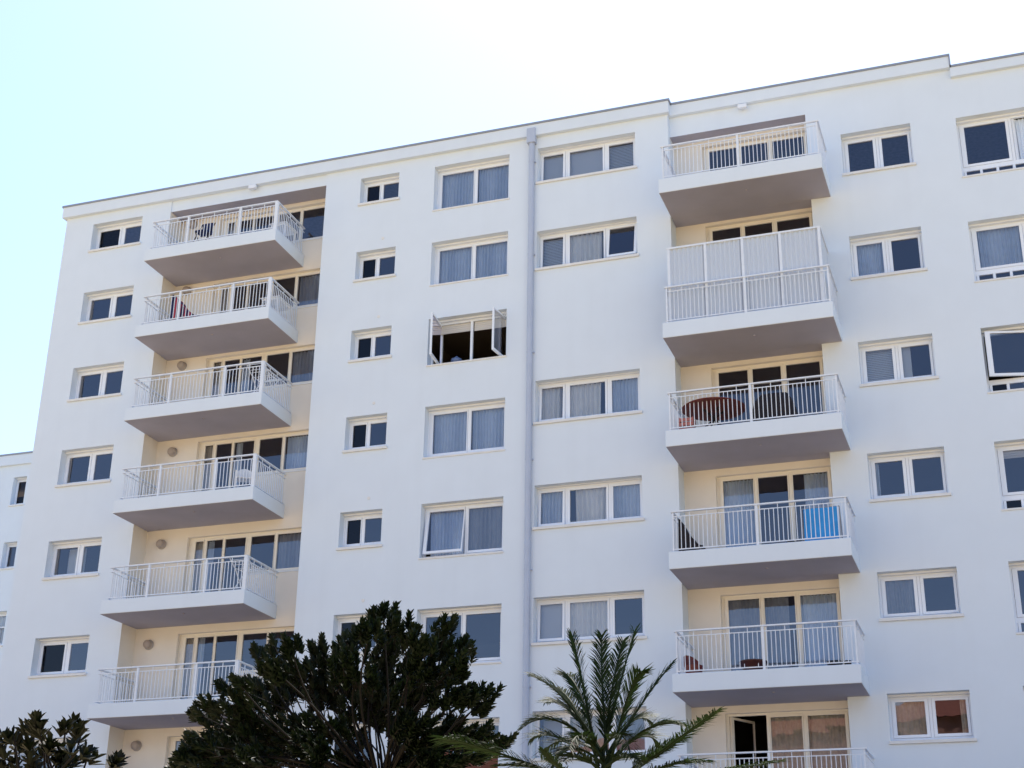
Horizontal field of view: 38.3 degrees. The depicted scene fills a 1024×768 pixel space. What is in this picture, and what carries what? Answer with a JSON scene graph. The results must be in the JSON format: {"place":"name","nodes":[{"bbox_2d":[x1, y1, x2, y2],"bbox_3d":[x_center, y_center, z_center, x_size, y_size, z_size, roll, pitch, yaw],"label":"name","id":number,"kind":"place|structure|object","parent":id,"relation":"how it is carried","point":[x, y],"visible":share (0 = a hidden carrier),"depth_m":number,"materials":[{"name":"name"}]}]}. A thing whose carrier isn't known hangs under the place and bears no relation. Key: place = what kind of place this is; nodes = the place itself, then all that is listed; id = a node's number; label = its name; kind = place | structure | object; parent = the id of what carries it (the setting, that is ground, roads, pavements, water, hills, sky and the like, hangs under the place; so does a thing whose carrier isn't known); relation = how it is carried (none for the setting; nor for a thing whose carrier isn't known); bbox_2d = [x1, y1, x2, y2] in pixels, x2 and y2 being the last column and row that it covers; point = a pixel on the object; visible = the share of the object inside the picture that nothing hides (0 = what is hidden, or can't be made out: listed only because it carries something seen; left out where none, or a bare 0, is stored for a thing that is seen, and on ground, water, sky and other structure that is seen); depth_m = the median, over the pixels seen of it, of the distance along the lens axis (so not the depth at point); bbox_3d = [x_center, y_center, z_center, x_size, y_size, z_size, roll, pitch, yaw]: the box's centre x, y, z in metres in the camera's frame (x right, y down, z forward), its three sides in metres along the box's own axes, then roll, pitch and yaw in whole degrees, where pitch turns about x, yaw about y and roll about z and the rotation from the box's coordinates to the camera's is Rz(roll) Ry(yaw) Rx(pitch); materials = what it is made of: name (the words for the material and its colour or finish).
{"place":"outdoors","nodes":[
{"label":"outdoors","id":0,"kind":"place"},
{"bbox_2d":[0,451,32,668],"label":"apartment building","id":1,"kind":"structure","parent":0,"point":[14,472],"depth_m":71.55,"materials":[{"name":"paint"}]},
{"bbox_2d":[0,612,6,646],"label":"window","id":2,"kind":"structure","parent":1,"relation":"in","point":[3,614],"depth_m":69.76,"materials":[{"name":"white plastic"}]},
{"bbox_2d":[0,543,16,569],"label":"window","id":3,"kind":"structure","parent":1,"relation":"in","point":[10,545],"depth_m":71.03,"materials":[{"name":"white plastic"}]},
{"bbox_2d":[8,478,26,506],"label":"window","id":4,"kind":"structure","parent":1,"relation":"in","point":[21,483],"depth_m":72.24,"materials":[{"name":"white plastic"}]},
{"bbox_2d":[451,356,461,361],"bbox_3d":[-1.607,-0.675,42.788,0.340,0.270,0.340,-7,-24,18],"label":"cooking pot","id":5,"kind":"object","parent":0,"point":[456,358],"visible":0.67,"depth_m":42.66,"materials":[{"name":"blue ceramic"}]},
{"bbox_2d":[0,0,1023,454],"label":"sky","id":6,"kind":"structure","parent":0,"point":[100,99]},
{"bbox_2d":[827,660,842,664],"bbox_3d":[7.550,6.551,34.450,0.380,0.140,0.380,-7,-24,18],"label":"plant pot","id":7,"kind":"object","parent":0,"point":[835,661],"visible":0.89,"depth_m":34.32,"materials":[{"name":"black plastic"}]},
{"label":"ground","id":8,"kind":"structure","parent":0,"visible":0},
{"bbox_2d":[0,709,130,767],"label":"broadleaf tree","id":9,"kind":"object","parent":8,"relation":"on","point":[73,725],"visible":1,"depth_m":10.50,"materials":[{"name":"green plant"}]},
{"bbox_2d":[164,600,519,767],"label":"evergreen tree","id":10,"kind":"object","parent":8,"relation":"on","point":[416,686],"visible":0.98,"depth_m":16.42,"materials":[{"name":"green plant"}]},
{"bbox_2d":[0,52,1023,767],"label":"apartment building","id":11,"kind":"structure","parent":8,"relation":"on","point":[598,300],"depth_m":40.92,"materials":[{"name":"paint"}]},
{"bbox_2d":[24,738,70,766],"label":"window","id":12,"kind":"structure","parent":11,"relation":"in","point":[59,740],"depth_m":42.29,"materials":[{"name":"white plastic"}]},
{"bbox_2d":[27,636,88,678],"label":"window","id":13,"kind":"structure","parent":11,"relation":"in","point":[55,654],"depth_m":43.40,"materials":[{"name":"white plastic"}]},
{"bbox_2d":[41,539,101,580],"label":"window","id":14,"kind":"structure","parent":11,"relation":"in","point":[77,557],"depth_m":44.59,"materials":[{"name":"white plastic"}]},
{"bbox_2d":[54,447,112,487],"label":"window","id":15,"kind":"structure","parent":11,"relation":"in","point":[93,453],"depth_m":45.65,"materials":[{"name":"white plastic"}]},
{"bbox_2d":[67,364,123,401],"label":"window","id":16,"kind":"structure","parent":11,"relation":"in","point":[104,371],"depth_m":46.73,"materials":[{"name":"white plastic"}]},
{"bbox_2d":[78,288,133,324],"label":"window","id":17,"kind":"structure","parent":11,"relation":"in","point":[114,295],"depth_m":47.76,"materials":[{"name":"white plastic"}]},
{"bbox_2d":[88,219,141,252],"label":"window","id":18,"kind":"structure","parent":11,"relation":"in","point":[113,236],"depth_m":48.78,"materials":[{"name":"white plastic"}]},
{"bbox_2d":[170,295,196,319],"bbox_3d":[-9.936,-2.279,45.296,0.970,0.980,0.569,-7,-24,18],"label":"lounger","id":19,"kind":"object","parent":11,"relation":"on","point":[176,306],"visible":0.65,"depth_m":45.11,"materials":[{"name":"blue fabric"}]},
{"bbox_2d":[167,736,200,765],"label":"balcony door","id":20,"kind":"structure","parent":11,"relation":"in","point":[174,742],"depth_m":41.73,"materials":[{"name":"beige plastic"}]},
{"bbox_2d":[193,223,215,241],"bbox_3d":[-9.635,-4.724,46.096,0.468,0.893,0.481,-7,-24,18],"label":"folding chair","id":21,"kind":"object","parent":11,"relation":"on","point":[208,229],"visible":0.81,"depth_m":46.15,"materials":[{"name":"blue fabric"}]},
{"bbox_2d":[174,631,240,698],"bbox_3d":[-8.721,8.286,42.313,1.995,2.280,0.196,-7,-24,18],"label":"balcony door","id":22,"kind":"structure","parent":11,"relation":"in","point":[188,648],"depth_m":42.55,"materials":[{"name":"beige plastic"}]},
{"bbox_2d":[185,533,249,593],"bbox_3d":[-8.679,5.592,43.438,1.995,2.260,0.193,-7,-24,18],"label":"balcony door","id":23,"kind":"structure","parent":11,"relation":"in","point":[196,550],"depth_m":43.70,"materials":[{"name":"beige plastic"}]},
{"bbox_2d":[195,437,257,491],"bbox_3d":[-8.637,2.802,44.594,1.995,2.320,0.176,-7,-24,18],"label":"balcony door","id":24,"kind":"structure","parent":11,"relation":"in","point":[205,452],"depth_m":44.87,"materials":[{"name":"beige plastic"}]},
{"bbox_2d":[206,352,264,397],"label":"balcony door","id":25,"kind":"structure","parent":11,"relation":"in","point":[211,363],"depth_m":45.96,"materials":[{"name":"beige plastic"}]},
{"bbox_2d":[214,279,268,313],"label":"balcony door","id":26,"kind":"structure","parent":11,"relation":"in","point":[220,291],"depth_m":47.06,"materials":[{"name":"beige plastic"}]},
{"bbox_2d":[233,469,251,487],"bbox_3d":[-7.736,2.765,42.492,0.520,0.840,0.570,4,-23,-8],"label":"garden chair","id":27,"kind":"object","parent":11,"relation":"on","point":[245,473],"visible":0.59,"depth_m":42.57,"materials":[{"name":"white plastic"}]},
{"bbox_2d":[222,213,273,236],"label":"balcony door","id":28,"kind":"structure","parent":11,"relation":"in","point":[226,231],"depth_m":48.02,"materials":[{"name":"beige plastic"}]},
{"bbox_2d":[229,558,267,596],"bbox_3d":[-7.462,5.538,41.604,0.582,1.037,1.252,-7,-24,18],"label":"clothes airer","id":29,"kind":"object","parent":11,"relation":"on","point":[248,572],"visible":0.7,"depth_m":41.57,"materials":[{"name":"white plastic"}]},
{"bbox_2d":[247,363,282,399],"bbox_3d":[-7.375,0.113,43.870,0.582,1.037,1.252,-7,-24,18],"label":"clothes airer","id":30,"kind":"object","parent":11,"relation":"on","point":[264,380],"visible":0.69,"depth_m":43.84,"materials":[{"name":"white plastic"}]},
{"bbox_2d":[239,627,293,674],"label":"window","id":31,"kind":"structure","parent":11,"relation":"in","point":[288,629],"depth_m":42.07,"materials":[{"name":"beige plastic"}]},
{"bbox_2d":[248,528,301,574],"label":"window","id":32,"kind":"structure","parent":11,"relation":"in","point":[289,545],"depth_m":42.99,"materials":[{"name":"beige plastic"}]},
{"bbox_2d":[260,295,292,321],"bbox_3d":[-7.239,-2.165,45.128,0.660,0.722,0.900,-7,-24,18],"label":"garden table","id":33,"kind":"object","parent":11,"relation":"on","point":[278,304],"visible":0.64,"depth_m":45.11,"materials":[{"name":"white plastic"}]},
{"bbox_2d":[256,431,308,475],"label":"window","id":34,"kind":"structure","parent":11,"relation":"in","point":[297,446],"depth_m":44.17,"materials":[{"name":"beige plastic"}]},
{"bbox_2d":[270,221,296,245],"bbox_3d":[-7.184,-4.564,46.181,0.620,0.722,0.800,-7,-24,18],"label":"garden table","id":35,"kind":"object","parent":11,"relation":"on","point":[286,230],"visible":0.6,"depth_m":46.20,"materials":[{"name":"white plastic"}]},
{"bbox_2d":[264,346,314,388],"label":"window","id":36,"kind":"structure","parent":11,"relation":"in","point":[303,362],"depth_m":45.25,"materials":[{"name":"beige plastic"}]},
{"bbox_2d":[272,270,319,310],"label":"window","id":37,"kind":"structure","parent":11,"relation":"in","point":[309,286],"depth_m":46.26,"materials":[{"name":"beige plastic"}]},
{"bbox_2d":[278,204,324,242],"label":"window","id":38,"kind":"structure","parent":11,"relation":"in","point":[301,210],"depth_m":47.23,"materials":[{"name":"beige plastic"}]},
{"bbox_2d":[331,724,367,763],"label":"window","id":39,"kind":"structure","parent":11,"relation":"in","point":[335,746],"depth_m":39.42,"materials":[{"name":"white plastic"}]},
{"bbox_2d":[329,615,372,654],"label":"window","id":40,"kind":"structure","parent":11,"relation":"in","point":[345,622],"depth_m":40.65,"materials":[{"name":"white plastic"}]},
{"bbox_2d":[336,511,382,550],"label":"window","id":41,"kind":"structure","parent":11,"relation":"in","point":[354,524],"depth_m":41.64,"materials":[{"name":"white plastic"}]},
{"bbox_2d":[342,415,386,452],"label":"window","id":42,"kind":"structure","parent":11,"relation":"in","point":[360,429],"depth_m":42.76,"materials":[{"name":"white plastic"}]},
{"bbox_2d":[348,328,391,362],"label":"window","id":43,"kind":"structure","parent":11,"relation":"in","point":[365,342],"depth_m":43.84,"materials":[{"name":"white plastic"}]},
{"bbox_2d":[353,250,395,282],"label":"window","id":44,"kind":"structure","parent":11,"relation":"in","point":[369,263],"depth_m":44.87,"materials":[{"name":"white plastic"}]},
{"bbox_2d":[357,176,399,205],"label":"window","id":45,"kind":"structure","parent":11,"relation":"in","point":[374,189],"depth_m":45.86,"materials":[{"name":"white plastic"}]},
{"bbox_2d":[419,718,498,767],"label":"window","id":46,"kind":"structure","parent":11,"relation":"in","point":[496,721],"depth_m":38.28,"materials":[{"name":"white plastic"}]},
{"bbox_2d":[418,499,502,559],"bbox_3d":[-1.310,4.022,40.460,2.470,1.598,0.499,-7,-24,18],"label":"window","id":47,"kind":"structure","parent":11,"relation":"in","point":[476,526],"depth_m":40.62,"materials":[{"name":"white plastic"}]},
{"bbox_2d":[420,605,501,665],"bbox_3d":[-1.369,6.754,39.271,2.470,1.598,0.405,-7,-24,18],"label":"window","id":48,"kind":"structure","parent":11,"relation":"in","point":[463,612],"depth_m":39.51,"materials":[{"name":"white plastic"}]},
{"bbox_2d":[422,400,504,458],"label":"window","id":49,"kind":"structure","parent":11,"relation":"in","point":[452,433],"depth_m":41.78,"materials":[{"name":"white plastic"}]},
{"bbox_2d":[426,307,506,366],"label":"window","id":50,"kind":"structure","parent":11,"relation":"in","point":[438,328],"depth_m":42.78,"materials":[{"name":"white plastic"}]},
{"bbox_2d":[429,234,507,286],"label":"window","id":51,"kind":"structure","parent":11,"relation":"in","point":[456,262],"depth_m":43.86,"materials":[{"name":"white plastic"}]},
{"bbox_2d":[432,158,509,211],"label":"window","id":52,"kind":"structure","parent":11,"relation":"in","point":[457,186],"depth_m":44.85,"materials":[{"name":"white plastic"}]},
{"bbox_2d":[535,136,637,184],"bbox_3d":[2.244,-6.573,43.561,3.100,1.233,0.498,-7,-24,18],"label":"window","id":53,"kind":"structure","parent":11,"relation":"in","point":[566,166],"depth_m":43.79,"materials":[{"name":"white plastic"}]},
{"bbox_2d":[535,220,638,270],"bbox_3d":[2.208,-3.946,42.482,3.100,1.293,0.533,-7,-24,18],"label":"window","id":54,"kind":"structure","parent":11,"relation":"in","point":[583,249],"depth_m":42.74,"materials":[{"name":"white plastic"}]},
{"bbox_2d":[533,371,642,424],"bbox_3d":[2.138,0.432,40.653,3.100,1.323,0.531,-7,-24,18],"label":"window","id":55,"kind":"structure","parent":11,"relation":"in","point":[581,401],"depth_m":40.83,"materials":[{"name":"white plastic"}]},
{"bbox_2d":[532,478,644,529],"bbox_3d":[2.094,3.246,39.479,3.100,1.263,0.534,-7,-24,18],"label":"window","id":56,"kind":"structure","parent":11,"relation":"in","point":[610,503],"depth_m":39.62,"materials":[{"name":"white plastic"}]},
{"bbox_2d":[530,707,646,761],"bbox_3d":[2.057,8.911,37.277,3.100,1.253,0.854,-7,-24,18],"label":"window","id":57,"kind":"structure","parent":11,"relation":"in","point":[556,727],"depth_m":37.36,"materials":[{"name":"white plastic"}]},
{"bbox_2d":[531,592,646,645],"bbox_3d":[2.048,6.125,38.276,3.100,1.283,0.533,-7,-24,18],"label":"window","id":58,"kind":"structure","parent":11,"relation":"in","point":[585,614],"depth_m":38.54,"materials":[{"name":"white plastic"}]},
{"bbox_2d":[679,416,695,428],"bbox_3d":[4.518,1.071,37.949,0.380,0.360,0.294,-7,-24,18],"label":"crate","id":59,"kind":"object","parent":11,"relation":"on","point":[681,420],"visible":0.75,"depth_m":37.84,"materials":[{"name":"pink plastic"}]},
{"bbox_2d":[678,518,705,550],"bbox_3d":[4.517,3.826,36.915,0.610,0.920,0.519,-7,-24,18],"label":"lounger","id":60,"kind":"object","parent":11,"relation":"on","point":[681,524],"visible":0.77,"depth_m":36.72,"materials":[{"name":"fabric"}]},
{"bbox_2d":[684,655,702,672],"bbox_3d":[4.388,6.782,35.613,0.462,0.517,0.461,-7,-24,18],"label":"tub seat","id":61,"kind":"object","parent":11,"relation":"on","point":[697,667],"visible":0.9,"depth_m":35.46,"materials":[{"name":"red plastic"}]},
{"bbox_2d":[682,397,744,425],"bbox_3d":[5.239,0.985,38.178,1.680,0.745,1.680,-7,-24,18],"label":"round table","id":62,"kind":"object","parent":11,"relation":"on","point":[692,405],"visible":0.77,"depth_m":38.19,"materials":[{"name":"red wood"}]},
{"bbox_2d":[739,659,766,669],"bbox_3d":[5.755,6.738,35.109,0.700,0.250,0.700,-7,-24,18],"label":"planter bowl","id":63,"kind":"object","parent":11,"relation":"on","point":[750,662],"visible":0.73,"depth_m":34.87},
{"bbox_2d":[703,133,807,171],"bbox_3d":[7.028,-6.069,42.258,3.064,2.070,0.084,-7,-24,18],"label":"balcony door","id":64,"kind":"structure","parent":11,"relation":"in","point":[769,142],"depth_m":42.56,"materials":[{"name":"beige plastic"}]},
{"bbox_2d":[706,213,812,241],"bbox_3d":[6.976,-2.845,40.911,3.064,3.820,0.084,-7,-24,18],"label":"balcony door","id":65,"kind":"structure","parent":11,"relation":"in","point":[709,231],"depth_m":41.61,"materials":[{"name":"beige plastic"}]},
{"bbox_2d":[712,357,826,425],"bbox_3d":[6.922,0.592,39.476,3.064,2.470,0.084,-7,-24,18],"label":"balcony door","id":66,"kind":"structure","parent":11,"relation":"in","point":[715,373],"depth_m":39.81,"materials":[{"name":"beige plastic"}]},
{"bbox_2d":[717,467,832,547],"bbox_3d":[6.894,3.538,38.304,3.064,2.570,0.198,-7,-24,18],"label":"balcony door","id":67,"kind":"structure","parent":11,"relation":"in","point":[818,485],"depth_m":38.59,"materials":[{"name":"beige plastic"}]},
{"bbox_2d":[753,392,798,420],"bbox_3d":[6.720,0.659,37.711,1.283,1.000,0.779,-7,-24,18],"label":"covered chair","id":68,"kind":"object","parent":11,"relation":"on","point":[774,401],"visible":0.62,"depth_m":37.45,"materials":[{"name":"fabric"}]},
{"bbox_2d":[721,588,844,670],"bbox_3d":[6.848,6.426,37.097,3.064,2.370,0.196,-7,-24,18],"label":"balcony door","id":69,"kind":"structure","parent":11,"relation":"in","point":[817,607],"depth_m":37.25,"materials":[{"name":"beige plastic"}]},
{"bbox_2d":[726,709,851,767],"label":"balcony door","id":70,"kind":"structure","parent":11,"relation":"in","point":[796,730],"depth_m":36.06,"materials":[{"name":"beige plastic"}]},
{"bbox_2d":[801,506,842,540],"bbox_3d":[7.563,3.479,35.993,0.950,0.943,0.390,-7,-24,18],"label":"towel rack","id":71,"kind":"object","parent":11,"relation":"on","point":[824,507],"visible":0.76,"depth_m":35.96,"materials":[{"name":"grey metal"}]},
{"bbox_2d":[803,506,838,540],"bbox_3d":[7.523,3.428,35.872,0.827,0.902,0.153,-7,-24,18],"label":"towel","id":72,"kind":"object","parent":71,"relation":"hanging from","point":[816,522],"visible":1,"depth_m":35.90,"materials":[{"name":"blue fabric"}]},
{"bbox_2d":[841,127,916,176],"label":"window","id":73,"kind":"structure","parent":11,"relation":"in","point":[877,145],"depth_m":40.89,"materials":[{"name":"white plastic"}]},
{"bbox_2d":[850,230,927,280],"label":"window","id":74,"kind":"structure","parent":11,"relation":"in","point":[869,254],"depth_m":39.77,"materials":[{"name":"white plastic"}]},
{"bbox_2d":[859,336,938,387],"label":"window","id":75,"kind":"structure","parent":11,"relation":"in","point":[901,363],"depth_m":38.54,"materials":[{"name":"white plastic"}]},
{"bbox_2d":[868,449,950,502],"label":"window","id":76,"kind":"structure","parent":11,"relation":"in","point":[908,456],"depth_m":37.23,"materials":[{"name":"white plastic"}]},
{"bbox_2d":[878,569,963,621],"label":"window","id":77,"kind":"structure","parent":11,"relation":"in","point":[899,593],"depth_m":36.15,"materials":[{"name":"white plastic"}]},
{"bbox_2d":[888,691,976,744],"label":"window","id":78,"kind":"structure","parent":11,"relation":"in","point":[912,720],"depth_m":34.97,"materials":[{"name":"white plastic"}]},
{"bbox_2d":[956,111,1023,169],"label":"window","id":79,"kind":"structure","parent":11,"relation":"in","point":[1017,127],"depth_m":39.87,"materials":[{"name":"white plastic"}]},
{"bbox_2d":[962,161,1023,177],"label":"window railing","id":80,"kind":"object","parent":11,"relation":"in","point":[964,172],"depth_m":39.44,"materials":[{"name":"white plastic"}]},
{"bbox_2d":[968,217,1023,273],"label":"window","id":81,"kind":"structure","parent":11,"relation":"in","point":[997,245],"depth_m":38.79,"materials":[{"name":"white plastic"}]},
{"bbox_2d":[974,267,1023,282],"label":"window","id":82,"kind":"structure","parent":11,"relation":"in","point":[977,280],"depth_m":38.32,"materials":[{"name":"white plastic"}]},
{"bbox_2d":[981,326,1023,382],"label":"window","id":83,"kind":"structure","parent":11,"relation":"in","point":[1012,330],"depth_m":37.52,"materials":[{"name":"white plastic"}]},
{"bbox_2d":[987,379,1023,393],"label":"window","id":84,"kind":"structure","parent":11,"relation":"in","point":[1004,386],"depth_m":37.26,"materials":[{"name":"white plastic"}]},
{"bbox_2d":[994,441,1023,498],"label":"window","id":85,"kind":"structure","parent":11,"relation":"in","point":[1016,448],"depth_m":36.55,"materials":[{"name":"white plastic"}]},
{"bbox_2d":[1001,497,1023,510],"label":"window","id":86,"kind":"structure","parent":11,"relation":"in","point":[1014,503],"depth_m":36.10,"materials":[{"name":"white plastic"}]},
{"bbox_2d":[1009,562,1023,619],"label":"window","id":87,"kind":"structure","parent":11,"relation":"in","point":[1015,567],"depth_m":35.34,"materials":[{"name":"white plastic"}]},
{"bbox_2d":[1015,620,1023,634],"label":"window","id":88,"kind":"structure","parent":11,"relation":"in","point":[1018,622],"depth_m":34.98,"materials":[{"name":"white plastic"}]},
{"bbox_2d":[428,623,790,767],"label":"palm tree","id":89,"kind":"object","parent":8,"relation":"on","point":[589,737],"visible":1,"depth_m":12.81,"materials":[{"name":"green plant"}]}
]}

